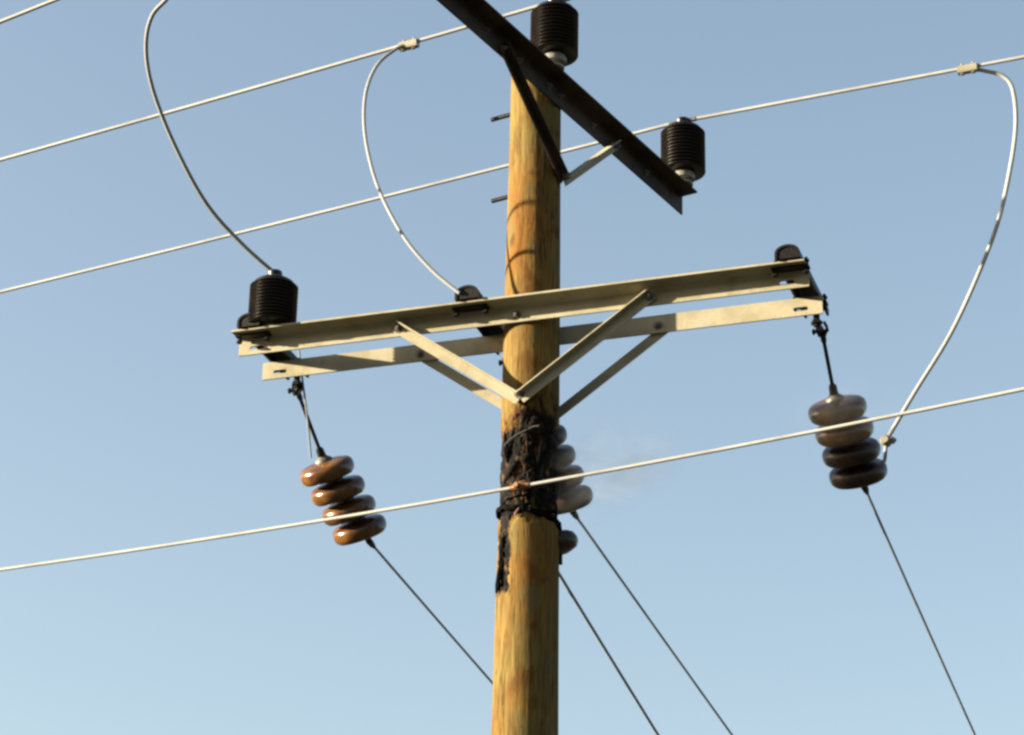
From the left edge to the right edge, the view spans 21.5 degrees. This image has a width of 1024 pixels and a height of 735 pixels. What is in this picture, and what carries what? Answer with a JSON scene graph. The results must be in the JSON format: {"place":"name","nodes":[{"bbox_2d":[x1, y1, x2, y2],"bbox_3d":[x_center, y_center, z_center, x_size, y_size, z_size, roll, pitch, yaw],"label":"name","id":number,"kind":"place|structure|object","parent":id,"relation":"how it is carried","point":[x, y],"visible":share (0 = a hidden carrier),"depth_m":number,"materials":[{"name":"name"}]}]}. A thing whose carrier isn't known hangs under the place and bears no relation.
{"place":"outdoors","nodes":[
{"label":"outdoors","id":0,"kind":"place"},
{"bbox_2d":[0,0,1023,734],"label":"sky","id":1,"kind":"structure","parent":0,"point":[132,416],"materials":[{"name":"blue"}]},
{"bbox_3d":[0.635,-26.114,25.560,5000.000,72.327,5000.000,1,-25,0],"label":"ground","id":2,"kind":"structure","parent":0,"visible":0},
{"bbox_2d":[231,0,828,734],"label":"utility pole","id":3,"kind":"object","parent":2,"relation":"on","point":[517,324],"visible":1,"depth_m":13.58,"materials":[{"name":"brown wood"}]},
{"bbox_2d":[248,269,298,325],"bbox_3d":[-1.240,-0.347,14.025,0.254,0.342,0.254,1,-25,0],"label":"post insulator","id":4,"kind":"object","parent":3,"relation":"attached to","point":[273,296],"visible":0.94,"depth_m":13.93,"materials":[{"name":"black ceramic"}]},
{"bbox_2d":[287,376,386,548],"bbox_3d":[-1.005,0.557,14.743,0.306,0.737,0.942,-15,-29,32],"label":"insulator string","id":5,"kind":"object","parent":3,"relation":"attached to","point":[338,489],"visible":0.94,"depth_m":14.69,"materials":[{"name":"ceramic"}]},
{"bbox_2d":[374,548,492,684],"bbox_3d":[8.447,13.493,40.552,0.016,1.161,60.001,-7,-26,17],"label":"tap wire","id":6,"kind":"object","parent":5,"relation":"attached to","point":[431,612],"visible":0.84,"depth_m":15.77,"materials":[{"name":"grey metal"}]},
{"bbox_2d":[362,37,460,294],"bbox_3d":[-0.496,-1.068,14.091,0.601,1.680,0.239,-10,-27,23],"label":"jumper wire","id":7,"kind":"object","parent":3,"relation":"attached to","point":[404,45],"visible":1,"depth_m":14.12,"materials":[{"name":"metal"}]},
{"bbox_2d":[0,387,1023,570],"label":"line wire","id":8,"kind":"object","parent":3,"relation":"attached to","point":[516,486],"visible":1,"depth_m":13.14,"materials":[{"name":"metal"}]},
{"bbox_2d":[498,358,592,519],"bbox_3d":[0.127,0.402,14.459,0.306,0.647,1.037,-12,-28,27],"label":"insulator string","id":9,"kind":"object","parent":3,"relation":"attached to","point":[574,495],"visible":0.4,"depth_m":14.50,"materials":[{"name":"ceramic"}]},
{"bbox_2d":[577,519,732,734],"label":"tap wire","id":10,"kind":"object","parent":9,"relation":"attached to","point":[648,618],"visible":0.98,"depth_m":16.04,"materials":[{"name":"grey metal"}]},
{"bbox_2d":[530,0,578,70],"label":"post insulator","id":11,"kind":"object","parent":3,"relation":"attached to","point":[554,30],"visible":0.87,"depth_m":14.07,"materials":[{"name":"black ceramic"}]},
{"bbox_2d":[0,0,569,161],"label":"line wire","id":12,"kind":"object","parent":11,"relation":"attached to","point":[250,88],"visible":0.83,"depth_m":14.92,"materials":[{"name":"metal"}]},
{"bbox_2d":[559,572,659,734],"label":"tap wire","id":13,"kind":"object","parent":3,"relation":"attached to","point":[606,651],"visible":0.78,"depth_m":14.09,"materials":[{"name":"grey metal"}]},
{"bbox_2d":[661,116,705,186],"bbox_3d":[0.968,-1.220,15.284,0.254,0.429,0.254,1,-25,0],"label":"post insulator","id":14,"kind":"object","parent":3,"relation":"attached to","point":[683,154],"visible":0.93,"depth_m":15.19,"materials":[{"name":"black ceramic"}]},
{"bbox_2d":[0,55,1023,293],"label":"line wire","id":15,"kind":"object","parent":14,"relation":"attached to","point":[692,119],"visible":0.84,"depth_m":15.86,"materials":[{"name":"metal"}]},
{"bbox_2d":[880,61,1017,462],"bbox_3d":[2.274,-0.527,14.396,0.960,2.332,0.206,-11,-27,25],"label":"jumper wire","id":16,"kind":"object","parent":15,"relation":"hanging from","point":[887,441],"visible":0.94,"depth_m":14.40,"materials":[{"name":"metal"}]},
{"bbox_2d":[808,314,887,494],"bbox_3d":[1.682,0.218,13.937,0.306,0.713,0.958,-10,-27,23],"label":"insulator string","id":17,"kind":"object","parent":3,"relation":"attached to","point":[850,454],"visible":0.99,"depth_m":13.89,"materials":[{"name":"ceramic"}]},
{"bbox_2d":[867,495,975,734],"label":"tap wire","id":18,"kind":"object","parent":17,"relation":"attached to","point":[915,602],"visible":0.94,"depth_m":15.42,"materials":[{"name":"grey metal"}]},
{"bbox_3d":[-0.536,-2.287,13.014,0.254,0.429,0.254,1,-25,0],"label":"post insulator","id":19,"kind":"object","parent":3,"relation":"attached to","visible":0},
{"bbox_2d":[0,0,58,23],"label":"line wire","id":20,"kind":"object","parent":19,"relation":"attached to","point":[26,11],"visible":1,"depth_m":13.78,"materials":[{"name":"metal"}]},
{"bbox_2d":[144,0,311,457],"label":"jumper wire","id":21,"kind":"object","parent":20,"relation":"hanging from","point":[238,240],"visible":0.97,"depth_m":13.81,"materials":[{"name":"metal"}]}
]}

